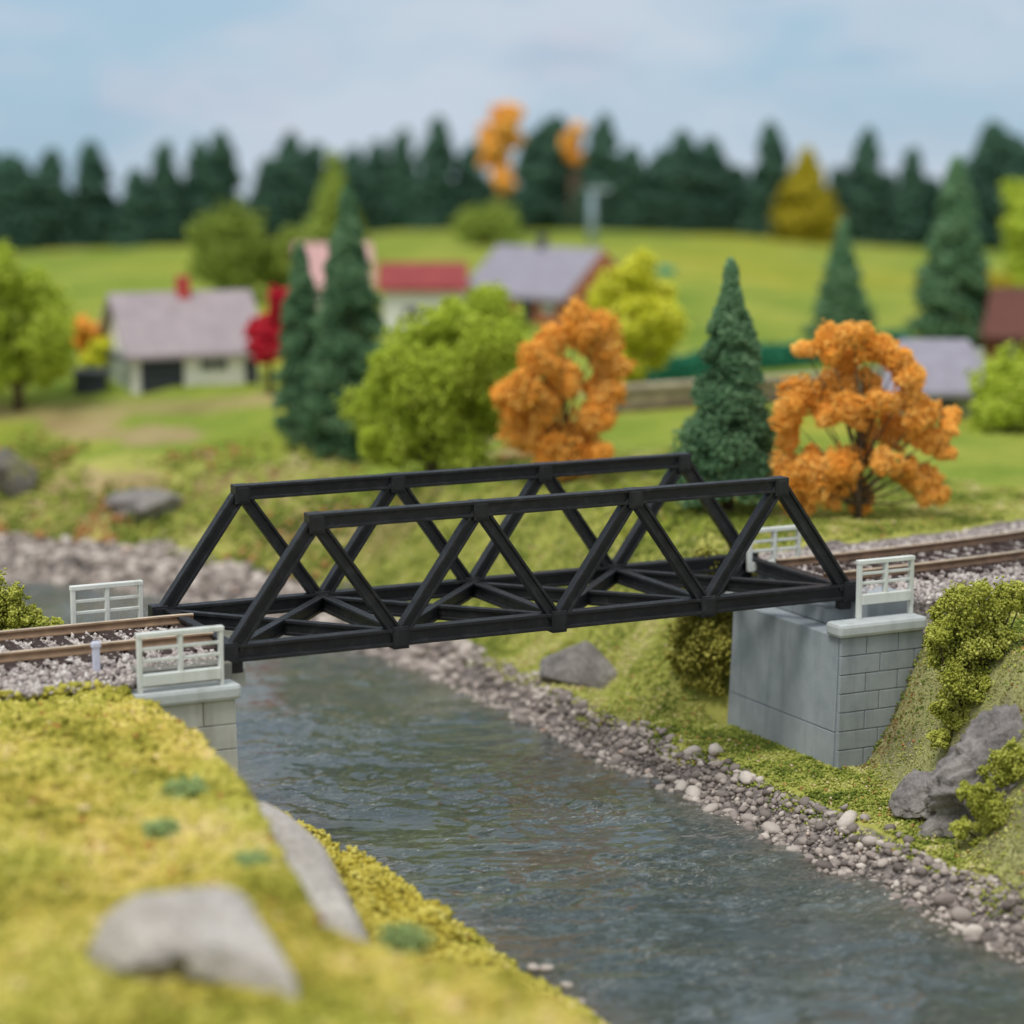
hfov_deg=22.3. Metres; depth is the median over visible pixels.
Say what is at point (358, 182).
conifer tree
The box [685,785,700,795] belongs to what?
shore stone
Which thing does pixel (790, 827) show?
shore stone
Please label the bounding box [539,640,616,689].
rock
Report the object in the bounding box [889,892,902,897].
shore stone
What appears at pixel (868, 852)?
shore stone
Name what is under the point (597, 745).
shore stone
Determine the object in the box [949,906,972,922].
shore stone
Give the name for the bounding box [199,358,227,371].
window
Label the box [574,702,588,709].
shore stone
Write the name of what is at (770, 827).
shore stone
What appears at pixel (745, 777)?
shore stone
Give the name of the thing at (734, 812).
shore stone
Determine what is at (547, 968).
shore stone
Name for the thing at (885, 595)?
parapet railing
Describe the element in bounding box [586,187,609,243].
lamp mast
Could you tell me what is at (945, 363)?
outbuilding
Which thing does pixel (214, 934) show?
rock
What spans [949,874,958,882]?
shore stone
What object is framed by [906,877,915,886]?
shore stone
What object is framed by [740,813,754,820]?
shore stone
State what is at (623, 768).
shore stone
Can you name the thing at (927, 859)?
shore stone
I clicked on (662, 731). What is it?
shore stone
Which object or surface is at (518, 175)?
conifer tree
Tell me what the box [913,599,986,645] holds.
ballast
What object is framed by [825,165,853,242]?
conifer tree
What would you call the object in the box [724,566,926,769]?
bridge abutment
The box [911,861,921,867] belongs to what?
shore stone
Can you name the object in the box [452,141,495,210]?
conifer tree
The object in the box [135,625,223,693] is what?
parapet railing
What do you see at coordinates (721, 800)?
shore stone
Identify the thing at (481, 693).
shore stone
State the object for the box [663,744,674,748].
shore stone
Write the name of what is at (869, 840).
shore stone
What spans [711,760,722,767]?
shore stone
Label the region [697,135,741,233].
conifer tree
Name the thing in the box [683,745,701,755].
shore stone
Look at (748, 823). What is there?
shore stone
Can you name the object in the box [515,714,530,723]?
shore stone
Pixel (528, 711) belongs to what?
shore stone
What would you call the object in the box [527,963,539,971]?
shore stone
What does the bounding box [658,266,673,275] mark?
water trough
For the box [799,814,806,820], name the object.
shore stone
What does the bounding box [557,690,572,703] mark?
shore stone
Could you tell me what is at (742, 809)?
shore stone
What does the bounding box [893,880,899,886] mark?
shore stone
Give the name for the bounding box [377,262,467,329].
long barn
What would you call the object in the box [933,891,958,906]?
shore stone
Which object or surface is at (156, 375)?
garage door
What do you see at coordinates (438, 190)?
conifer tree
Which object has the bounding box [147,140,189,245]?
conifer tree
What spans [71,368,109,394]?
garden shed
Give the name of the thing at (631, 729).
shore stone
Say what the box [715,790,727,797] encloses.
shore stone
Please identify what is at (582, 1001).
shore stone
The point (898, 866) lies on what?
shore stone
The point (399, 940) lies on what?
grass tuft
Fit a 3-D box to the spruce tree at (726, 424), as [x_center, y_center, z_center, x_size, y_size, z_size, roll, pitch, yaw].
[1.613,-0.881,18.833,0.900,1.936,0.926,-8,12,-42]
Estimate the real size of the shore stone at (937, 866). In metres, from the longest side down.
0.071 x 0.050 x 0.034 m
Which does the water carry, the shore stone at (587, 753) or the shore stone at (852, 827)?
the shore stone at (587, 753)
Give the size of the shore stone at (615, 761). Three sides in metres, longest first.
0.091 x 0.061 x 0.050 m
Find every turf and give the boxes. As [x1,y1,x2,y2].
[0,429,534,581]
[0,606,69,640]
[0,679,606,1023]
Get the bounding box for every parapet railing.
[69,580,142,623]
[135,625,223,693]
[746,525,800,571]
[855,555,914,618]
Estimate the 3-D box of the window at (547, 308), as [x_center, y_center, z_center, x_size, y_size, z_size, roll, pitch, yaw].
[0.451,-2.537,32.441,0.204,0.153,0.024,7,11,35]
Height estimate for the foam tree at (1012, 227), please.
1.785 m
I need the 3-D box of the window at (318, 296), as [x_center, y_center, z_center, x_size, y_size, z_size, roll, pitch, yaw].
[-2.479,-2.741,33.391,0.180,0.180,0.024,-1,9,-6]
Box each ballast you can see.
[0,625,217,701]
[759,521,1023,605]
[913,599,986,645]
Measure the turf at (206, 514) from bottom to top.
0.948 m
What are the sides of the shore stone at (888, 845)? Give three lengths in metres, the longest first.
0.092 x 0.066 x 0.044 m
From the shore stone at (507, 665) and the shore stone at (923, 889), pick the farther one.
the shore stone at (507, 665)
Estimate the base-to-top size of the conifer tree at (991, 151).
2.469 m
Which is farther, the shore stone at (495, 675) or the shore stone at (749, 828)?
the shore stone at (495, 675)
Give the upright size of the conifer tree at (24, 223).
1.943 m
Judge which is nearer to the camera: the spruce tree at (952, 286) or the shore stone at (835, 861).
the shore stone at (835, 861)
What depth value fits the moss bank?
12.77 m
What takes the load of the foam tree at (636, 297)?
on the ground
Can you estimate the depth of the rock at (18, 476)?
24.06 m
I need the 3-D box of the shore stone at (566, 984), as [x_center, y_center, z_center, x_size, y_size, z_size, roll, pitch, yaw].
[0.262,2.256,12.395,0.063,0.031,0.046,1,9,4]
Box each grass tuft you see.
[140,817,181,840]
[160,773,213,799]
[232,848,276,866]
[375,920,436,954]
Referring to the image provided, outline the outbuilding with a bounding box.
[875,339,983,418]
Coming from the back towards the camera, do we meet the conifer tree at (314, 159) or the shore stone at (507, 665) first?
the conifer tree at (314, 159)
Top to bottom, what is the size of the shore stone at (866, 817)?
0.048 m
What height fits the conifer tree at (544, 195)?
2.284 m
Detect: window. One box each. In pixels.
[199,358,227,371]
[313,291,324,305]
[404,308,417,319]
[541,302,554,314]
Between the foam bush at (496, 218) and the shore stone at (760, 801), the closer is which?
the shore stone at (760, 801)
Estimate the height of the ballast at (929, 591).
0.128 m
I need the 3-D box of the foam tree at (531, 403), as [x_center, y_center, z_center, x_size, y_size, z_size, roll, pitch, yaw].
[0.404,-0.931,20.466,1.168,1.562,0.698,0,9,0]
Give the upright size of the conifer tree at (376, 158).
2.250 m
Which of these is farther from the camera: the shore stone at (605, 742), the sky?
the sky
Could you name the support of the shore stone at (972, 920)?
on the gravel
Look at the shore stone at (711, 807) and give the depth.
15.45 m
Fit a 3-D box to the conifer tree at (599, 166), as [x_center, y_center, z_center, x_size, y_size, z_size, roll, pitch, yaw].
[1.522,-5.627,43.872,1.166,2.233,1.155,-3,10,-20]
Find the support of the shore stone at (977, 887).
on the ground
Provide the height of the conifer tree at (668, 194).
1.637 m
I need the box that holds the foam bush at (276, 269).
[258,223,324,295]
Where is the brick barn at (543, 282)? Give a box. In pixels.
[468,234,617,325]
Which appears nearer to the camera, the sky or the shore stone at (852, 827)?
the shore stone at (852, 827)
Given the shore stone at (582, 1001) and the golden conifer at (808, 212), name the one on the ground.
the golden conifer at (808, 212)
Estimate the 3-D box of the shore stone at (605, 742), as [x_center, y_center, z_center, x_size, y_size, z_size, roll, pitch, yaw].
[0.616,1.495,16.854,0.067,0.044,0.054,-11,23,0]
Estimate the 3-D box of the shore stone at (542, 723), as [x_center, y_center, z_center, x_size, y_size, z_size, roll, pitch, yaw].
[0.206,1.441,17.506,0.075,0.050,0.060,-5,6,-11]
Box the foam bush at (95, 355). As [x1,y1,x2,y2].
[78,336,112,367]
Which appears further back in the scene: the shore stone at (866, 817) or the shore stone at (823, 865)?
the shore stone at (866, 817)
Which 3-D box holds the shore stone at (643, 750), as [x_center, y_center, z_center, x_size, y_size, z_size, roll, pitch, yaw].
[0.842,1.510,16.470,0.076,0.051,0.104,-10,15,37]
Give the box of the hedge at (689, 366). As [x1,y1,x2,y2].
[617,328,914,382]
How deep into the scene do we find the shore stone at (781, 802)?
15.14 m
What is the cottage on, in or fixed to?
on the ground
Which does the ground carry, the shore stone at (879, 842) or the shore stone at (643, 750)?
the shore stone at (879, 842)
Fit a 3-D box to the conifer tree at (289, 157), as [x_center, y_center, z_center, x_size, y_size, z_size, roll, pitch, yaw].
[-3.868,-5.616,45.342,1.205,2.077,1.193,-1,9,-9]
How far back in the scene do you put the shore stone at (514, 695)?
18.08 m
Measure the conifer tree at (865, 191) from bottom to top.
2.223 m
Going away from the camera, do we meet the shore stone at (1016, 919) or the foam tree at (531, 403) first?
the shore stone at (1016, 919)
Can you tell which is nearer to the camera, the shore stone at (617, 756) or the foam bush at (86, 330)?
the shore stone at (617, 756)
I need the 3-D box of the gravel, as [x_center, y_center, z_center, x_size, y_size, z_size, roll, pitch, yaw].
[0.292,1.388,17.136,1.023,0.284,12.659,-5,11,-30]
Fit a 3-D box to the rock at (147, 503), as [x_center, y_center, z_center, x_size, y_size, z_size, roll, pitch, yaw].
[-3.366,-0.053,23.423,0.616,0.321,0.541,7,12,37]
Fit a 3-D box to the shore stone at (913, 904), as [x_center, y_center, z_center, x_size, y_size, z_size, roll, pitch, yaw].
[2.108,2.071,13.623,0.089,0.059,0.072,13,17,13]
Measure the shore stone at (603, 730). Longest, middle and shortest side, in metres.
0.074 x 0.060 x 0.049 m
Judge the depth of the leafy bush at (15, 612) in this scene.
15.19 m
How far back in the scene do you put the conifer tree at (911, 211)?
43.28 m
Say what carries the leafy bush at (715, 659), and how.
on the ground
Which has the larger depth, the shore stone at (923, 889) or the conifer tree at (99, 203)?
the conifer tree at (99, 203)
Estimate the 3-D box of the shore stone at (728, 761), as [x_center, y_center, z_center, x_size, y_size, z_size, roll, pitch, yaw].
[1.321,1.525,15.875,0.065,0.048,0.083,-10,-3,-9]
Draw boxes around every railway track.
[0,613,215,670]
[775,529,1023,586]
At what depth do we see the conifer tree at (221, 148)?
44.54 m
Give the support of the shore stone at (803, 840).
on the gravel
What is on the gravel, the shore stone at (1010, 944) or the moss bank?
the shore stone at (1010, 944)
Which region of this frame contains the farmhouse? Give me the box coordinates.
[294,243,374,311]
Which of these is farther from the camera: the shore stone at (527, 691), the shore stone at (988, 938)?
the shore stone at (527, 691)
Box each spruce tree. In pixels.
[270,242,321,447]
[297,183,390,463]
[662,256,790,512]
[800,218,876,350]
[904,154,990,346]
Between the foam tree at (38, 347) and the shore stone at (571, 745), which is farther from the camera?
the foam tree at (38, 347)
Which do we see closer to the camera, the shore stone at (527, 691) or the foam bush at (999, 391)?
the shore stone at (527, 691)
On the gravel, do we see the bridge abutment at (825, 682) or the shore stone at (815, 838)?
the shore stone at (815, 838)
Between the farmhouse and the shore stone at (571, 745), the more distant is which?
the farmhouse
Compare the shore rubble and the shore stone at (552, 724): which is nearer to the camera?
the shore stone at (552, 724)
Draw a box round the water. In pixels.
[1,577,1023,1023]
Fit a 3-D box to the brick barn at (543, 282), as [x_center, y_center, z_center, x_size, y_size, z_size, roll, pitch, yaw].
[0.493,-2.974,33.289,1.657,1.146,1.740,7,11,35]
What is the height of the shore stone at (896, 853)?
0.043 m
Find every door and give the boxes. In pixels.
[140,359,183,393]
[245,358,256,383]
[520,300,533,321]
[941,397,952,418]
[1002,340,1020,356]
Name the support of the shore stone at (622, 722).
on the ground
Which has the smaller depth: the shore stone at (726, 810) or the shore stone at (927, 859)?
the shore stone at (927, 859)
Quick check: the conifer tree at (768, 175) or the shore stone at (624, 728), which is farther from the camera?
the conifer tree at (768, 175)
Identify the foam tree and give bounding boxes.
[0,238,80,411]
[183,197,271,295]
[243,284,288,394]
[333,294,532,471]
[460,280,532,376]
[476,100,525,204]
[489,296,637,484]
[559,120,587,229]
[585,247,691,383]
[767,318,962,520]
[998,178,1023,286]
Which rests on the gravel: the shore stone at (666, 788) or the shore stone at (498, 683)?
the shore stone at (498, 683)
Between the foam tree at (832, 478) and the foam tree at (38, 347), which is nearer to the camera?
the foam tree at (832, 478)
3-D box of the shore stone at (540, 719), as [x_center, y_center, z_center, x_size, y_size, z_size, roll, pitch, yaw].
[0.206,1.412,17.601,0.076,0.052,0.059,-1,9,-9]
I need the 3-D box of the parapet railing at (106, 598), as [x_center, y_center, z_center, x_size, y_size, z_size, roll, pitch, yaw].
[-2.327,0.555,14.941,0.431,0.297,0.048,-5,10,-26]
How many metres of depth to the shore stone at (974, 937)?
13.08 m
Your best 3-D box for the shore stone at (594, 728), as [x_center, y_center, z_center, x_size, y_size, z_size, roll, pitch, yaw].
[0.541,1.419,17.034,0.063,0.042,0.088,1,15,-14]
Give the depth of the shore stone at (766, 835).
14.88 m
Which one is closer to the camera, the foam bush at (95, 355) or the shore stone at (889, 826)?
the shore stone at (889, 826)
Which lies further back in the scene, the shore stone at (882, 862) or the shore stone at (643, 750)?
the shore stone at (643, 750)
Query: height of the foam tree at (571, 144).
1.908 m
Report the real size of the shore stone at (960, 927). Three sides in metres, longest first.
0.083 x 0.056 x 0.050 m
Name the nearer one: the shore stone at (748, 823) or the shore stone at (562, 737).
the shore stone at (748, 823)
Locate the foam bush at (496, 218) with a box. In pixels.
[450,197,521,245]
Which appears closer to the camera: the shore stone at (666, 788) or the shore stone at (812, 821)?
the shore stone at (812, 821)
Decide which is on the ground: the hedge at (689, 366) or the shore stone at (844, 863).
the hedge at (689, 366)
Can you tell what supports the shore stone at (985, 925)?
on the gravel
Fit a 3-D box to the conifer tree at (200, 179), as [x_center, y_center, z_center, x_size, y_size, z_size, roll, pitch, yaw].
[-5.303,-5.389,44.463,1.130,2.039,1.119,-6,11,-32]
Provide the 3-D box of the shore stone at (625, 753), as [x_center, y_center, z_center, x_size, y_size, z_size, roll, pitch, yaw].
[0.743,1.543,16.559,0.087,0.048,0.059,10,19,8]
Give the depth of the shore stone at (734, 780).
15.62 m
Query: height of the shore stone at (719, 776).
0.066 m
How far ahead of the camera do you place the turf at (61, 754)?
10.28 m
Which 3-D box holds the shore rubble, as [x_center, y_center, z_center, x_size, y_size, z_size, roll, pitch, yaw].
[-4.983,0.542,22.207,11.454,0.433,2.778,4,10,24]
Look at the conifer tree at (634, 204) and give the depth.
43.52 m
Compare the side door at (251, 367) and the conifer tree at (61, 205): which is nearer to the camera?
the side door at (251, 367)
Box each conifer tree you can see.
[0,150,54,252]
[34,147,88,249]
[72,139,120,248]
[104,167,167,249]
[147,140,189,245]
[177,137,225,241]
[208,128,246,217]
[242,196,253,211]
[244,156,292,239]
[274,130,317,229]
[300,141,325,210]
[340,145,387,233]
[362,139,393,230]
[379,127,419,230]
[408,115,463,230]
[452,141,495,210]
[508,131,552,229]
[515,112,583,230]
[569,112,627,231]
[602,144,657,232]
[641,146,695,233]
[668,129,718,233]
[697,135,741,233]
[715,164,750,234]
[735,120,790,237]
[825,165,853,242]
[837,126,894,245]
[871,171,897,245]
[888,146,933,247]
[923,176,941,233]
[936,161,993,250]
[965,118,1022,249]
[984,131,1023,248]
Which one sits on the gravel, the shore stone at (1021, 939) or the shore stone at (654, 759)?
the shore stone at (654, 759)
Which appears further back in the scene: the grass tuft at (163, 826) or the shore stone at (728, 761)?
the shore stone at (728, 761)
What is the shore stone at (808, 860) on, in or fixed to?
on the gravel
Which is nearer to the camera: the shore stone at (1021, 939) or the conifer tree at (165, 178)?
the shore stone at (1021, 939)
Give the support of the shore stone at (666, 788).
on the ground
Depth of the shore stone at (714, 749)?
15.94 m
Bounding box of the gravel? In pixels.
[125,567,1023,966]
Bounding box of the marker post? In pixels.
[90,641,100,671]
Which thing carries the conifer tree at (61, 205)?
on the ground
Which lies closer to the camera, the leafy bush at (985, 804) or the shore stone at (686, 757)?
the leafy bush at (985, 804)
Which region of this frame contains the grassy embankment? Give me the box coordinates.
[857,638,1023,890]
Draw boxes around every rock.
[0,448,37,500]
[88,886,298,1001]
[105,488,182,522]
[258,802,369,941]
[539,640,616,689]
[888,769,932,818]
[917,703,1023,837]
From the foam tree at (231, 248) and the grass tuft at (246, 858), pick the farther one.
the foam tree at (231, 248)
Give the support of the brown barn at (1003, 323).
on the ground
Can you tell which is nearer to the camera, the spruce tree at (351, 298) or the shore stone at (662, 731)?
the shore stone at (662, 731)
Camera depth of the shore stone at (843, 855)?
14.32 m
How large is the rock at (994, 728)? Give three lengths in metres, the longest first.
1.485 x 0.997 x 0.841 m
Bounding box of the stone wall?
[605,368,877,412]
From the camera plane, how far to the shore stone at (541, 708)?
17.67 m
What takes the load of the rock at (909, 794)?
on the ground
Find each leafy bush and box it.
[0,568,64,628]
[663,544,756,697]
[921,575,1023,749]
[948,737,1023,850]
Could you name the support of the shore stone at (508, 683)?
on the ground
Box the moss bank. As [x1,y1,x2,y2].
[274,806,579,1016]
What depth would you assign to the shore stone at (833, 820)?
14.64 m
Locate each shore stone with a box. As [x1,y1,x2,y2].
[478,690,487,695]
[490,672,499,677]
[493,679,504,687]
[498,692,506,698]
[503,663,513,668]
[505,680,512,685]
[510,671,518,676]
[510,693,519,698]
[512,711,523,714]
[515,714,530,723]
[523,689,530,693]
[525,709,532,713]
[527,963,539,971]
[531,671,539,676]
[537,686,544,690]
[537,705,547,712]
[537,717,545,722]
[537,722,547,726]
[540,964,553,971]
[550,721,556,727]
[554,727,560,732]
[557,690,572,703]
[558,736,566,740]
[560,982,572,987]
[561,732,569,736]
[565,697,573,704]
[568,743,577,747]
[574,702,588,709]
[579,999,585,1004]
[583,751,592,756]
[586,711,594,716]
[590,725,598,732]
[592,743,603,748]
[600,726,607,734]
[602,739,610,745]
[609,759,620,764]
[610,754,623,760]
[613,741,625,750]
[619,720,627,725]
[619,766,626,770]
[621,725,627,731]
[622,750,631,757]
[623,740,632,745]
[628,726,638,735]
[638,745,648,754]
[650,756,660,763]
[654,784,665,789]
[658,728,667,734]
[658,741,666,745]
[660,755,667,761]
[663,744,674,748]
[663,766,671,773]
[663,785,672,791]
[664,775,676,781]
[665,734,675,740]
[674,780,686,790]
[676,752,683,758]
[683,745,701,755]
[683,754,691,760]
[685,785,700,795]
[690,771,699,778]
[691,796,700,801]
[703,803,718,811]
[708,743,723,755]
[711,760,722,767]
[713,810,724,814]
[714,772,727,782]
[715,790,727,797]
[719,765,728,773]
[719,797,726,803]
[723,808,734,812]
[724,758,732,764]
[729,764,740,771]
[729,810,738,816]
[730,777,739,783]
[738,771,752,783]
[738,806,746,812]
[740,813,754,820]
[743,821,753,826]
[744,825,754,830]
[756,797,763,804]
[759,809,771,819]
[761,821,782,834]
[761,832,769,838]
[778,800,786,804]
[786,845,799,850]
[787,824,795,830]
[798,796,809,806]
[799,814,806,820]
[799,836,807,844]
[802,858,812,862]
[804,853,814,858]
[808,818,817,824]
[809,836,818,840]
[813,805,826,812]
[815,821,826,830]
[815,861,834,870]
[823,847,834,856]
[825,841,833,847]
[826,810,837,815]
[829,817,836,825]
[830,858,840,865]
[836,810,857,827]
[840,852,849,858]
[841,859,848,866]
[847,823,857,832]
[848,835,857,843]
[859,813,870,821]
[862,836,878,845]
[865,850,874,857]
[876,839,883,846]
[877,858,888,867]
[882,842,897,849]
[884,824,895,829]
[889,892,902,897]
[892,850,902,856]
[893,862,904,871]
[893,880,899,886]
[903,835,914,842]
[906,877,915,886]
[907,901,922,906]
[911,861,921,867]
[918,886,928,893]
[923,855,933,864]
[931,873,940,880]
[932,863,941,870]
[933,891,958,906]
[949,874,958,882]
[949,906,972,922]
[955,924,965,930]
[959,875,966,881]
[962,924,984,935]
[969,916,979,923]
[969,933,980,941]
[974,885,981,889]
[980,921,995,931]
[980,934,996,941]
[989,941,1005,950]
[998,937,1007,944]
[1001,900,1014,910]
[1006,942,1014,947]
[1010,916,1019,922]
[1012,924,1023,930]
[1018,937,1023,944]
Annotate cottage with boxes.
[98,276,258,393]
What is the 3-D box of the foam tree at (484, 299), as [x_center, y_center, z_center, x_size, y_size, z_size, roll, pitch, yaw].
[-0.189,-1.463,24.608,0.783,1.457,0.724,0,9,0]
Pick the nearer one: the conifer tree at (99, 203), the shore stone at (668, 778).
the shore stone at (668, 778)
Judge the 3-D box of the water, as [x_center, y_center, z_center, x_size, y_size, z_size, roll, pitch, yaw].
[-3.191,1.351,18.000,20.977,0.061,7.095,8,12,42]
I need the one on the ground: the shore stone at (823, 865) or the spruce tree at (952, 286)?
the spruce tree at (952, 286)
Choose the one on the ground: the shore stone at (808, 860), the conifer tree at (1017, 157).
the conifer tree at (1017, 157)
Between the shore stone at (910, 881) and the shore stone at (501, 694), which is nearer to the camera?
the shore stone at (910, 881)
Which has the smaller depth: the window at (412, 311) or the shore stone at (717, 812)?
the shore stone at (717, 812)
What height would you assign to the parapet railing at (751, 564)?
0.277 m
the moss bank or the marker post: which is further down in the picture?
the moss bank
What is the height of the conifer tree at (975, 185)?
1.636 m
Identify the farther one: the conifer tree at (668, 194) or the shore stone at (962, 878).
the conifer tree at (668, 194)
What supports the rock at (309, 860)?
on the turf at (61, 754)
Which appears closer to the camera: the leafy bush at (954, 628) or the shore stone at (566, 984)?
the shore stone at (566, 984)
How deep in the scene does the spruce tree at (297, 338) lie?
24.49 m
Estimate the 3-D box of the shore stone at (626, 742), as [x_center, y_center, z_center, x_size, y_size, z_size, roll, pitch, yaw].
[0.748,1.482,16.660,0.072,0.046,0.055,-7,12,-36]
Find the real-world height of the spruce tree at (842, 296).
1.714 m
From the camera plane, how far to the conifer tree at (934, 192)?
43.68 m
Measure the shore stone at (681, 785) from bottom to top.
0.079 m
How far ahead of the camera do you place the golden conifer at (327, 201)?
39.23 m
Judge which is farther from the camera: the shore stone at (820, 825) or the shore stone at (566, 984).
the shore stone at (820, 825)
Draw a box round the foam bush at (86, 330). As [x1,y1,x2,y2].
[69,314,107,367]
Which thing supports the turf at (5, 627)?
on the ground
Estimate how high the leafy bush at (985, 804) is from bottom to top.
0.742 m
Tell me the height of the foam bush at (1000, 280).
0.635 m
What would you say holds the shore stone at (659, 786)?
on the water
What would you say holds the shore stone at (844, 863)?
on the gravel
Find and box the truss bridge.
[148,452,855,673]
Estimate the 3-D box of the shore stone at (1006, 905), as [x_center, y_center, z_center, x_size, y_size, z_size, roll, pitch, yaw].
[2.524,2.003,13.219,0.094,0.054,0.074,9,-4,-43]
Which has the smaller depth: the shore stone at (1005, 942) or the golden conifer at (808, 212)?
the shore stone at (1005, 942)
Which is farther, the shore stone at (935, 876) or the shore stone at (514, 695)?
the shore stone at (514, 695)
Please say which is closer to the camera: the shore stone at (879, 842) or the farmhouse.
the shore stone at (879, 842)
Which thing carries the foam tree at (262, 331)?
on the ground
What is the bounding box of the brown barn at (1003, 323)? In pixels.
[980,287,1023,357]
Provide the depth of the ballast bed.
13.75 m
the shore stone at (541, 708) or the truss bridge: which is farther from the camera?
the shore stone at (541, 708)
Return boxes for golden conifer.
[304,149,373,248]
[768,145,844,244]
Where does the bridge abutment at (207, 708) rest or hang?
on the ground
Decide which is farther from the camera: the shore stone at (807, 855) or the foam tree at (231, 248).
the foam tree at (231, 248)
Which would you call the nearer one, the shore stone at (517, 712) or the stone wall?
the shore stone at (517, 712)
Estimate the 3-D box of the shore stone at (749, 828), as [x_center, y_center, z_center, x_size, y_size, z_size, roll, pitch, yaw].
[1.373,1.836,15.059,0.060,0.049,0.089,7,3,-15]
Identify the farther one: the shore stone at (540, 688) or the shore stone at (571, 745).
the shore stone at (540, 688)
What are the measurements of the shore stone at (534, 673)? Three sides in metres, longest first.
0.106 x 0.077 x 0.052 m
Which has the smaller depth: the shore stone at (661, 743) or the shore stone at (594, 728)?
the shore stone at (661, 743)
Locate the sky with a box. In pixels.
[0,0,1023,200]
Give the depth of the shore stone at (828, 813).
14.74 m
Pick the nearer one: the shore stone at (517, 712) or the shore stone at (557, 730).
the shore stone at (557, 730)
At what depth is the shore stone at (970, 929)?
13.16 m
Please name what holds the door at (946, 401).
in the outbuilding
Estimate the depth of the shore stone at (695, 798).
15.65 m
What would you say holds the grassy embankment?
on the ground
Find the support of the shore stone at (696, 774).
on the gravel
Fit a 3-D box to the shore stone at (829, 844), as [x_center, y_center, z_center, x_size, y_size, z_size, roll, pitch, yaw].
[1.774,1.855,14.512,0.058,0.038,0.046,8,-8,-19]
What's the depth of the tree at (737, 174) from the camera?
44.58 m
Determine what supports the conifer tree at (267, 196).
on the ground
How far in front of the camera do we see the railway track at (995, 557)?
16.96 m
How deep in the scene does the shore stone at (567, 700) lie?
17.51 m
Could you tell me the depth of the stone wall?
25.21 m
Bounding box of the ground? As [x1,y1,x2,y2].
[0,229,1023,1023]
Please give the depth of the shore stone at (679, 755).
16.12 m
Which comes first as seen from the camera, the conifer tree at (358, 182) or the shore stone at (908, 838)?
the shore stone at (908, 838)
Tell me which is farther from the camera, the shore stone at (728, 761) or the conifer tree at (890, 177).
the conifer tree at (890, 177)
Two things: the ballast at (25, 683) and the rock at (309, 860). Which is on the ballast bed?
the ballast at (25, 683)
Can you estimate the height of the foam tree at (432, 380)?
1.729 m
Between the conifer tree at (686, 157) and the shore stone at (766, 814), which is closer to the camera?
the shore stone at (766, 814)
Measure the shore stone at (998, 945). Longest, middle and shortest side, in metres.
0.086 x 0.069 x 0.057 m
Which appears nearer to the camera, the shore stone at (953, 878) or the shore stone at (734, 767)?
the shore stone at (953, 878)
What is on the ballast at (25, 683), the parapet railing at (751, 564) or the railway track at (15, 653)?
the railway track at (15, 653)
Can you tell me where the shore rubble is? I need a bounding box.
[0,532,486,682]
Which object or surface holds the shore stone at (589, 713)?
on the gravel
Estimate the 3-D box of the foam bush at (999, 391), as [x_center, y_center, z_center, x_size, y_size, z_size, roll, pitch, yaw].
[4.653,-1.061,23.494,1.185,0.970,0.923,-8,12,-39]
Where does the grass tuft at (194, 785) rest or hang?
on the turf at (61, 754)
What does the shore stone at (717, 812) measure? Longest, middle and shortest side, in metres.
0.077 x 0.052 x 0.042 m
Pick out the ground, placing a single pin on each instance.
(118, 425)
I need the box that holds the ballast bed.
[0,662,80,689]
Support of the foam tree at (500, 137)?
on the ground
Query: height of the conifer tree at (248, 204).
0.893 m
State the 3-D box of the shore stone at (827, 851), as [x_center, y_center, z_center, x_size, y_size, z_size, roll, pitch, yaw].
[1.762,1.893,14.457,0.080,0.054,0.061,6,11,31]
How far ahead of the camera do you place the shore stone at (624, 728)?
16.79 m
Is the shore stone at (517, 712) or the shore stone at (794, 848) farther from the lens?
the shore stone at (517, 712)
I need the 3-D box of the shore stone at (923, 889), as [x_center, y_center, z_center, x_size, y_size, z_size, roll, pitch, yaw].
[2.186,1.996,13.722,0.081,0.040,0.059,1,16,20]
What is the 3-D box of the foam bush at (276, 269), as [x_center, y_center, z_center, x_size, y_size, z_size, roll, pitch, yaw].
[-3.005,-3.385,35.385,0.942,1.096,0.735,0,9,0]
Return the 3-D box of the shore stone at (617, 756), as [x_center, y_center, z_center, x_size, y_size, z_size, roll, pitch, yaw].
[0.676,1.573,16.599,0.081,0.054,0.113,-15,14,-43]
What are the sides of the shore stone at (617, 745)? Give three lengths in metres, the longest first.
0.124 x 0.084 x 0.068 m
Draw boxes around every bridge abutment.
[90,627,245,774]
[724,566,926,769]
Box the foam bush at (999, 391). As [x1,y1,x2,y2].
[964,340,1023,432]
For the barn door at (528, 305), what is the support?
in the brick barn at (543, 282)
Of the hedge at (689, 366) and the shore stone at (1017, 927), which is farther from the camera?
the hedge at (689, 366)
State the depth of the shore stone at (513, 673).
18.31 m
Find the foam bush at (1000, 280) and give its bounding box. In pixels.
[985,270,1017,298]
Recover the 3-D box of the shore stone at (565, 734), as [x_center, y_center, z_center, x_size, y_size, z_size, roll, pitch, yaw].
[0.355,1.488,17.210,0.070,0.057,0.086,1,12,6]
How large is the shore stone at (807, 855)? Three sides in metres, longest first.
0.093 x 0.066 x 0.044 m
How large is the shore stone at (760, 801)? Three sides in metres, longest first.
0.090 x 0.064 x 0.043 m
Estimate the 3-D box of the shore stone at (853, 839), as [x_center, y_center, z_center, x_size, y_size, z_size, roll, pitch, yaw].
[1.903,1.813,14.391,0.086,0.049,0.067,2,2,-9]

